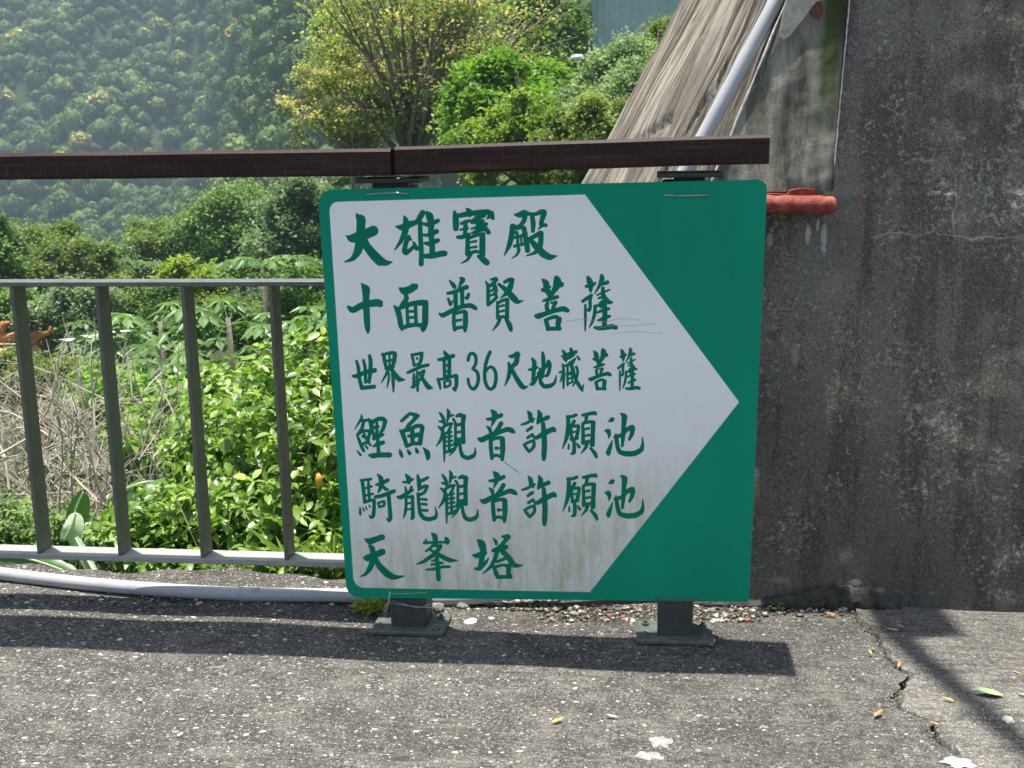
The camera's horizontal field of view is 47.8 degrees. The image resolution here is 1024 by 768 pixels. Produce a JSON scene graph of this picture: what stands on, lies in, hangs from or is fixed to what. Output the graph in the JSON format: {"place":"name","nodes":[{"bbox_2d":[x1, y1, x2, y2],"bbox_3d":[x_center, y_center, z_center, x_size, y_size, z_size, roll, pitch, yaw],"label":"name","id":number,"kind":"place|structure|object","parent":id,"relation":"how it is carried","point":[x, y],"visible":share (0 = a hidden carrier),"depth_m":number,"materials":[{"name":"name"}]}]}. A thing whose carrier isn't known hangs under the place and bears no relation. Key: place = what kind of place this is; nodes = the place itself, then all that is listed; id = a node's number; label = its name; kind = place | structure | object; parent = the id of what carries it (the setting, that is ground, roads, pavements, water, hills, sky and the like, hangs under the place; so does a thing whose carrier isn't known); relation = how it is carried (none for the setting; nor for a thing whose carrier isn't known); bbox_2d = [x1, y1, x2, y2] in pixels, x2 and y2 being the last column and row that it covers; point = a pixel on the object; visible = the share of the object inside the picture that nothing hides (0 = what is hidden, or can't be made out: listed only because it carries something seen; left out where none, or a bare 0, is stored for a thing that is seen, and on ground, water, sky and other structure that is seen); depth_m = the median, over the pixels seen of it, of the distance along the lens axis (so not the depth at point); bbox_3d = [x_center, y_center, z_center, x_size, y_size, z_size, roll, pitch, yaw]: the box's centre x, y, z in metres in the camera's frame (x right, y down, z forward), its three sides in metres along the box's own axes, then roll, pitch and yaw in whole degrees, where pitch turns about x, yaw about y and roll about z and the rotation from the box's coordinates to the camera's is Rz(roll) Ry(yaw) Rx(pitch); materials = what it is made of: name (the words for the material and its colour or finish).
{"place":"outdoors","nodes":[
{"label":"outdoors","id":0,"kind":"place"},
{"bbox_2d":[0,0,579,571],"bbox_3d":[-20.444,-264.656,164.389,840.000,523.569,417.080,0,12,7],"label":"terrain","id":1,"kind":"structure","parent":0,"point":[194,48],"depth_m":217.75,"materials":[{"name":"plant"}]},
{"bbox_2d":[0,210,36,278],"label":"round tree","id":2,"kind":"object","parent":1,"relation":"on","point":[12,249],"visible":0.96,"depth_m":21.18,"materials":[{"name":"green plant"}]},
{"bbox_2d":[0,277,40,343],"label":"leafy shrub","id":3,"kind":"object","parent":1,"relation":"on","point":[5,302],"visible":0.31,"depth_m":18.91,"materials":[{"name":"green plant"}]},
{"bbox_2d":[0,321,55,359],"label":"tiled roof","id":4,"kind":"structure","parent":1,"relation":"on","point":[37,336],"depth_m":17.69,"materials":[{"name":"orange tile"}]},
{"bbox_2d":[0,339,101,482],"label":"leafy shrub","id":5,"kind":"object","parent":1,"relation":"on","point":[8,354],"visible":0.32,"depth_m":9.67,"materials":[{"name":"green plant"}]},
{"bbox_2d":[0,483,111,571],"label":"shrub","id":6,"kind":"object","parent":1,"relation":"on","point":[14,534],"visible":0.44,"depth_m":4.25,"materials":[{"name":"green plant"}]},
{"bbox_2d":[0,272,138,357],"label":"leafy shrub","id":7,"kind":"object","parent":1,"relation":"on","point":[56,304],"visible":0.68,"depth_m":17.70,"materials":[{"name":"green plant"}]},
{"bbox_2d":[5,213,144,343],"bbox_3d":[-10.418,-1.672,25.526,3.943,4.199,3.190,4,13,22],"label":"round tree","id":8,"kind":"object","parent":1,"relation":"on","point":[62,247],"visible":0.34,"depth_m":24.92,"materials":[{"name":"green plant"}]},
{"bbox_2d":[54,330,129,378],"bbox_3d":[-4.618,0.532,13.020,0.620,2.361,0.600,0,12,7],"label":"white awning","id":9,"kind":"object","parent":1,"relation":"on","point":[80,338],"visible":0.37,"depth_m":12.80,"materials":[{"name":"grey metal"}]},
{"bbox_2d":[54,320,133,353],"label":"papaya plant","id":10,"kind":"object","parent":1,"relation":"on","point":[75,343],"visible":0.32,"depth_m":15.89,"materials":[{"name":"green plant"}]},
{"bbox_2d":[52,238,162,367],"bbox_3d":[-10.855,-1.516,31.859,3.241,4.924,2.374,0,12,7],"label":"round tree","id":11,"kind":"object","parent":1,"relation":"on","point":[145,268],"visible":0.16,"depth_m":31.18,"materials":[{"name":"green plant"}]},
{"bbox_2d":[61,370,165,482],"bbox_3d":[-2.715,0.541,8.184,0.964,1.347,0.701,0,12,7],"label":"leafy shrub","id":12,"kind":"object","parent":1,"relation":"on","point":[146,384],"visible":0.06,"depth_m":8.00,"materials":[{"name":"green plant"}]},
{"bbox_2d":[0,308,230,566],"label":"dry twigs","id":13,"kind":"object","parent":1,"relation":"on","point":[90,442],"visible":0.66,"depth_m":5.20,"materials":[{"name":"beige plant"}]},
{"bbox_2d":[0,0,243,265],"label":"mountain forest","id":14,"kind":"object","parent":1,"relation":"on","point":[105,83],"visible":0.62,"depth_m":217.98,"materials":[{"name":"green plant"}]},
{"bbox_2d":[81,326,169,362],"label":"papaya plant","id":15,"kind":"object","parent":1,"relation":"on","point":[96,357],"visible":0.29,"depth_m":12.52,"materials":[{"name":"green plant"}]},
{"bbox_2d":[105,269,154,347],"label":"leafy shrub","id":16,"kind":"object","parent":1,"relation":"on","point":[136,299],"visible":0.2,"depth_m":18.76,"materials":[{"name":"green plant"}]},
{"bbox_2d":[71,343,212,387],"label":"papaya plant","id":17,"kind":"object","parent":1,"relation":"on","point":[148,370],"visible":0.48,"depth_m":9.58,"materials":[{"name":"green plant"}]},
{"bbox_2d":[115,201,195,354],"bbox_3d":[-9.811,-2.160,33.592,3.406,6.250,3.578,-7,13,-29],"label":"round tree","id":18,"kind":"object","parent":1,"relation":"on","point":[140,233],"visible":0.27,"depth_m":32.51,"materials":[{"name":"green plant"}]},
{"bbox_2d":[126,476,192,509],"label":"banana leaf","id":19,"kind":"object","parent":1,"relation":"on","point":[132,487],"visible":0.26,"depth_m":4.00,"materials":[{"name":"green plant"}]},
{"bbox_2d":[82,300,237,381],"bbox_3d":[-3.464,-0.053,11.772,1.396,1.534,1.455,0,12,7],"label":"papaya plant","id":20,"kind":"object","parent":1,"relation":"on","point":[127,321],"visible":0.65,"depth_m":11.42,"materials":[{"name":"green plant"}]},
{"bbox_2d":[47,360,275,568],"bbox_3d":[-1.993,0.495,6.798,0.955,1.534,2.724,-8,14,-31],"label":"leafy bush","id":21,"kind":"object","parent":1,"relation":"on","point":[142,422],"visible":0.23,"depth_m":6.48,"materials":[{"name":"green plant"}]},
{"bbox_2d":[0,347,329,572],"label":"undergrowth","id":22,"kind":"object","parent":1,"relation":"on","point":[219,364],"depth_m":9.69,"materials":[{"name":"green plant"}]},
{"bbox_2d":[133,278,203,363],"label":"leafy shrub","id":23,"kind":"object","parent":1,"relation":"on","point":[156,295],"visible":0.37,"depth_m":15.63,"materials":[{"name":"green plant"}]},
{"bbox_2d":[83,427,263,572],"bbox_3d":[-1.162,0.642,4.048,0.635,0.973,0.809,-5,12,-19],"label":"leafy bush","id":24,"kind":"object","parent":1,"relation":"on","point":[152,524],"visible":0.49,"depth_m":3.77,"materials":[{"name":"green plant"}]},
{"bbox_2d":[60,512,83,545],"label":"banana leaf","id":25,"kind":"object","parent":24,"relation":"attached to","point":[73,527],"visible":0.99,"depth_m":3.77,"materials":[{"name":"green plant"}]},
{"bbox_2d":[66,492,89,524],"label":"banana leaf","id":26,"kind":"object","parent":24,"relation":"attached to","point":[80,503],"visible":0.66,"depth_m":3.86,"materials":[{"name":"green plant"}]},
{"bbox_2d":[75,536,97,569],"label":"banana leaf","id":27,"kind":"object","parent":24,"relation":"attached to","point":[89,565],"visible":0.45,"depth_m":3.68,"materials":[{"name":"green plant"}]},
{"bbox_2d":[149,252,251,360],"bbox_3d":[-5.107,-1.011,18.885,1.808,2.274,1.278,0,12,7],"label":"leafy shrub","id":28,"kind":"object","parent":1,"relation":"on","point":[180,266],"visible":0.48,"depth_m":18.46,"materials":[{"name":"green plant"}]},
{"bbox_2d":[150,177,276,352],"bbox_3d":[-7.485,-2.355,31.185,3.860,6.743,3.832,10,16,41],"label":"round tree","id":29,"kind":"object","parent":1,"relation":"on","point":[217,213],"visible":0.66,"depth_m":30.11,"materials":[{"name":"green plant"}]},
{"bbox_2d":[162,297,283,378],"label":"papaya plant","id":30,"kind":"object","parent":1,"relation":"on","point":[255,328],"visible":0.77,"depth_m":11.51,"materials":[{"name":"green plant"}]},
{"bbox_2d":[184,288,271,365],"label":"leafy shrub","id":31,"kind":"object","parent":1,"relation":"on","point":[243,342],"visible":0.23,"depth_m":16.50,"materials":[{"name":"green plant"}]},
{"bbox_2d":[123,535,345,579],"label":"shrub","id":32,"kind":"object","parent":1,"relation":"on","point":[308,571],"visible":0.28,"depth_m":3.50,"materials":[{"name":"green plant"}]},
{"bbox_2d":[200,364,291,476],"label":"grass","id":33,"kind":"structure","parent":1,"relation":"on","point":[246,376],"depth_m":14.83,"materials":[{"name":"green plant"}]},
{"bbox_2d":[118,0,382,350],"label":"valley forest","id":34,"kind":"object","parent":1,"relation":"on","point":[256,20],"visible":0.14,"depth_m":135.10,"materials":[{"name":"green plant"}]},
{"bbox_2d":[163,301,342,573],"bbox_3d":[-0.708,0.447,4.338,1.154,1.505,1.450,-7,13,-26],"label":"leafy bush","id":35,"kind":"object","parent":1,"relation":"on","point":[250,424],"visible":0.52,"depth_m":3.89,"materials":[{"name":"green plant"}]},
{"bbox_2d":[315,473,322,487],"bbox_3d":[-0.611,0.305,3.658,0.024,0.047,0.023,0,12,7],"label":"yellow fruit","id":36,"kind":"object","parent":35,"relation":"hanging from","point":[318,480],"visible":1,"depth_m":3.65,"materials":[{"name":"yellow food"}]},
{"bbox_2d":[207,254,319,359],"bbox_3d":[-3.075,-0.734,14.674,1.493,1.849,1.467,0,12,7],"label":"papaya plant","id":37,"kind":"object","parent":1,"relation":"on","point":[268,264],"visible":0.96,"depth_m":14.38,"materials":[{"name":"green plant"}]},
{"bbox_2d":[235,341,305,370],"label":"papaya plant","id":38,"kind":"object","parent":1,"relation":"on","point":[255,349],"visible":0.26,"depth_m":11.39,"materials":[{"name":"green plant"}]},
{"bbox_2d":[219,176,351,364],"bbox_3d":[-3.746,-2.033,22.614,3.432,4.675,2.743,0,12,7],"label":"round tree","id":39,"kind":"object","parent":1,"relation":"on","point":[289,208],"visible":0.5,"depth_m":21.86,"materials":[{"name":"green plant"}]},
{"bbox_2d":[242,525,332,571],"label":"grass tuft","id":40,"kind":"object","parent":1,"relation":"on","point":[271,546],"visible":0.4,"depth_m":3.41,"materials":[{"name":"green plant"}]},
{"bbox_2d":[251,246,325,365],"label":"leafy shrub","id":41,"kind":"object","parent":1,"relation":"on","point":[293,297],"visible":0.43,"depth_m":15.11,"materials":[{"name":"green plant"}]},
{"bbox_2d":[265,303,327,375],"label":"papaya plant","id":42,"kind":"object","parent":1,"relation":"on","point":[292,326],"visible":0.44,"depth_m":9.54,"materials":[{"name":"green plant"}]},
{"bbox_2d":[300,0,389,188],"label":"leafy tree","id":43,"kind":"object","parent":1,"relation":"on","point":[313,33],"visible":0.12,"depth_m":18.61,"materials":[{"name":"green plant"}]},
{"bbox_2d":[267,46,426,188],"bbox_3d":[-2.254,-2.313,16.772,2.050,5.021,2.024,-12,16,-42],"label":"flowering tree","id":44,"kind":"object","parent":1,"relation":"on","point":[340,131],"visible":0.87,"depth_m":16.24,"materials":[{"name":"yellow plant"}]},
{"bbox_2d":[221,0,477,350],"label":"spur forest","id":45,"kind":"object","parent":1,"relation":"on","point":[245,88],"visible":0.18,"depth_m":110.27,"materials":[{"name":"green plant"}]},
{"bbox_2d":[265,0,588,184],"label":"flowering tree","id":46,"kind":"object","parent":1,"relation":"on","point":[455,16],"visible":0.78,"depth_m":16.03,"materials":[{"name":"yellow plant"}]},
{"bbox_2d":[431,68,561,185],"bbox_3d":[0.191,-1.316,12.073,1.820,3.833,1.470,10,16,41],"label":"olive shrub","id":47,"kind":"object","parent":1,"relation":"on","point":[502,124],"visible":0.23,"depth_m":11.60,"materials":[{"name":"green plant"}]},
{"bbox_2d":[425,38,573,185],"bbox_3d":[-0.125,-1.933,14.068,1.801,4.353,1.790,0,12,7],"label":"leafy tree","id":48,"kind":"object","parent":1,"relation":"on","point":[484,79],"visible":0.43,"depth_m":13.39,"materials":[{"name":"green plant"}]},
{"bbox_2d":[483,0,591,185],"bbox_3d":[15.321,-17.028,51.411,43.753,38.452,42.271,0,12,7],"label":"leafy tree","id":49,"kind":"object","parent":1,"relation":"on","point":[500,181],"depth_m":50.56,"materials":[{"name":"green plant"}]},
{"bbox_2d":[477,0,617,77],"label":"leafy tree","id":50,"kind":"object","parent":1,"relation":"on","point":[575,22],"visible":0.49,"depth_m":24.52,"materials":[{"name":"green plant"}]},
{"bbox_2d":[522,53,583,183],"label":"leafy tree","id":51,"kind":"object","parent":1,"relation":"on","point":[560,70],"visible":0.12,"depth_m":14.37,"materials":[{"name":"green plant"}]},
{"bbox_2d":[520,79,630,183],"bbox_3d":[0.688,-0.823,10.071,1.038,3.540,1.106,10,16,41],"label":"grey green tree","id":52,"kind":"object","parent":1,"relation":"on","point":[594,115],"visible":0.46,"depth_m":9.60,"materials":[{"name":"green plant"}]},
{"bbox_2d":[570,54,582,72],"bbox_3d":[1.130,-2.745,19.866,0.240,5.631,0.095,0,12,7],"label":"street lamp","id":53,"kind":"object","parent":1,"relation":"on","point":[578,57],"visible":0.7,"depth_m":19.27,"materials":[{"name":"grey metal"}]},
{"bbox_2d":[540,22,659,109],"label":"grey green tree","id":54,"kind":"object","parent":1,"relation":"on","point":[623,61],"visible":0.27,"depth_m":11.28,"materials":[{"name":"green plant"}]},
{"bbox_2d":[592,0,679,51],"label":"metal building","id":55,"kind":"structure","parent":1,"relation":"on","point":[630,12],"depth_m":28.63,"materials":[{"name":"metal"}]},
{"bbox_2d":[635,10,674,47],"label":"leafy tree","id":56,"kind":"object","parent":1,"relation":"on","point":[654,29],"visible":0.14,"depth_m":14.11,"materials":[{"name":"green plant"}]},
{"bbox_2d":[2,593,857,622],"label":"gravel","id":57,"kind":"structure","parent":0,"point":[525,605],"depth_m":3.01,"materials":[{"name":"grey gravel"}]},
{"bbox_2d":[0,563,966,767],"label":"concrete ground","id":58,"kind":"structure","parent":0,"point":[811,690],"depth_m":2.60,"materials":[{"name":"grey concrete"}]},
{"bbox_2d":[0,558,76,569],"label":"banana leaf","id":59,"kind":"object","parent":58,"relation":"on","point":[59,564],"visible":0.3,"depth_m":3.47,"materials":[{"name":"green plant"}]},
{"bbox_2d":[216,564,256,568],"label":"grass tuft","id":60,"kind":"object","parent":58,"relation":"on","point":[240,566],"visible":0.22,"depth_m":3.43,"materials":[{"name":"green plant"}]},
{"bbox_2d":[296,531,342,571],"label":"grass tuft","id":61,"kind":"object","parent":58,"relation":"on","point":[326,549],"visible":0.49,"depth_m":3.40,"materials":[{"name":"green plant"}]},
{"bbox_2d":[345,598,390,615],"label":"weed","id":62,"kind":"object","parent":58,"relation":"on","point":[370,607],"visible":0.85,"depth_m":3.02,"materials":[{"name":"green plant"}]},
{"bbox_2d":[0,134,769,645],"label":"metal railing","id":63,"kind":"object","parent":58,"relation":"on","point":[674,624],"visible":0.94,"depth_m":2.83,"materials":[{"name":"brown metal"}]},
{"bbox_2d":[319,180,766,601],"bbox_3d":[0.071,0.041,2.703,1.017,1.011,0.015,-1,15,7],"label":"direction sign","id":64,"kind":"object","parent":63,"relation":"attached to","point":[545,392],"visible":1,"depth_m":2.69,"materials":[{"name":"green metal"}]},
{"bbox_2d":[0,0,785,605],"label":"grey pipe","id":65,"kind":"object","parent":58,"relation":"on","point":[742,64],"visible":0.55,"depth_m":3.10,"materials":[{"name":"plastic"}]},
{"bbox_2d":[432,603,444,612],"bbox_3d":[-0.196,0.588,3.028,0.036,0.033,0.034,1,12,9],"label":"stone","id":66,"kind":"object","parent":58,"relation":"on","point":[439,608],"visible":0.7,"depth_m":3.02,"materials":[{"name":"grey stone"}]},
{"bbox_2d":[455,602,470,608],"bbox_3d":[-0.130,0.581,3.057,0.042,0.032,0.048,2,12,15],"label":"stone","id":67,"kind":"object","parent":58,"relation":"on","point":[460,605],"visible":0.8,"depth_m":3.04,"materials":[{"name":"grey stone"}]},
{"bbox_2d":[464,618,476,623],"bbox_3d":[-0.105,0.608,2.963,0.034,0.007,0.038,4,13,24],"label":"stone","id":68,"kind":"object","parent":58,"relation":"on","point":[471,621],"visible":1,"depth_m":2.96,"materials":[{"name":"grey stone"}]},
{"bbox_2d":[632,751,663,759],"bbox_3d":[0.268,0.739,2.299,0.078,0.006,0.045,0,12,7],"label":"cement spill","id":69,"kind":"object","parent":58,"relation":"on","point":[646,755],"visible":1,"depth_m":2.29,"materials":[{"name":"white concrete"}]},
{"bbox_2d":[649,736,672,747],"bbox_3d":[0.303,0.727,2.356,0.050,0.006,0.049,0,12,7],"label":"cement spill","id":70,"kind":"object","parent":58,"relation":"on","point":[663,741],"visible":1,"depth_m":2.35,"materials":[{"name":"white concrete"}]},
{"bbox_2d":[581,0,783,183],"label":"concrete slope","id":71,"kind":"structure","parent":58,"relation":"on","point":[685,72],"depth_m":3.53,"materials":[{"name":"grey concrete"}]},
{"bbox_2d":[770,602,787,610],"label":"weed","id":72,"kind":"object","parent":58,"relation":"on","point":[781,609],"visible":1,"depth_m":3.00,"materials":[{"name":"green plant"}]},
{"bbox_2d":[749,0,1023,611],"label":"concrete wall","id":73,"kind":"structure","parent":58,"relation":"on","point":[889,459],"depth_m":2.91,"materials":[{"name":"grey concrete"}]},
{"bbox_2d":[711,0,849,191],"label":"gusset wall","id":74,"kind":"structure","parent":73,"relation":"attached to","point":[791,104],"depth_m":2.89,"materials":[{"name":"concrete"}]},
{"bbox_2d":[693,584,901,610],"bbox_3d":[0.738,0.561,3.024,0.541,0.084,0.059,0,12,7],"label":"wall crust","id":75,"kind":"object","parent":73,"relation":"attached to","point":[833,597],"depth_m":3.00},
{"bbox_2d":[766,188,836,214],"bbox_3d":[0.683,-0.454,2.877,0.236,0.065,0.078,0,12,7],"label":"red pipe","id":76,"kind":"object","parent":73,"relation":"attached to","point":[800,201],"visible":0.74,"depth_m":2.85,"materials":[{"name":"paint"}]},
{"bbox_2d":[837,614,958,755],"bbox_3d":[0.875,0.691,2.506,0.109,0.015,1.001,-1,12,1],"label":"crack grit","id":77,"kind":"object","parent":58,"relation":"on","point":[897,706],"visible":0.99,"depth_m":2.54,"materials":[{"name":"stone"}]},
{"bbox_2d":[939,756,976,767],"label":"cement spill","id":78,"kind":"object","parent":58,"relation":"on","point":[954,762],"visible":1,"depth_m":2.25,"materials":[{"name":"white concrete"}]},
{"bbox_2d":[855,607,1023,767],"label":"pavement","id":79,"kind":"structure","parent":0,"point":[958,657],"depth_m":2.63,"materials":[{"name":"concrete"}]},
{"bbox_2d":[975,688,1001,694],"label":"fallen leaf","id":80,"kind":"object","parent":79,"relation":"on","point":[989,691],"visible":1,"depth_m":2.52,"materials":[{"name":"green plant"}]},
{"bbox_2d":[1002,715,1014,722],"bbox_3d":[1.038,0.699,2.415,0.026,0.006,0.028,6,14,32],"label":"cement spill","id":81,"kind":"object","parent":79,"relation":"on","point":[1007,719],"visible":1,"depth_m":2.41,"materials":[{"name":"white concrete"}]}
]}

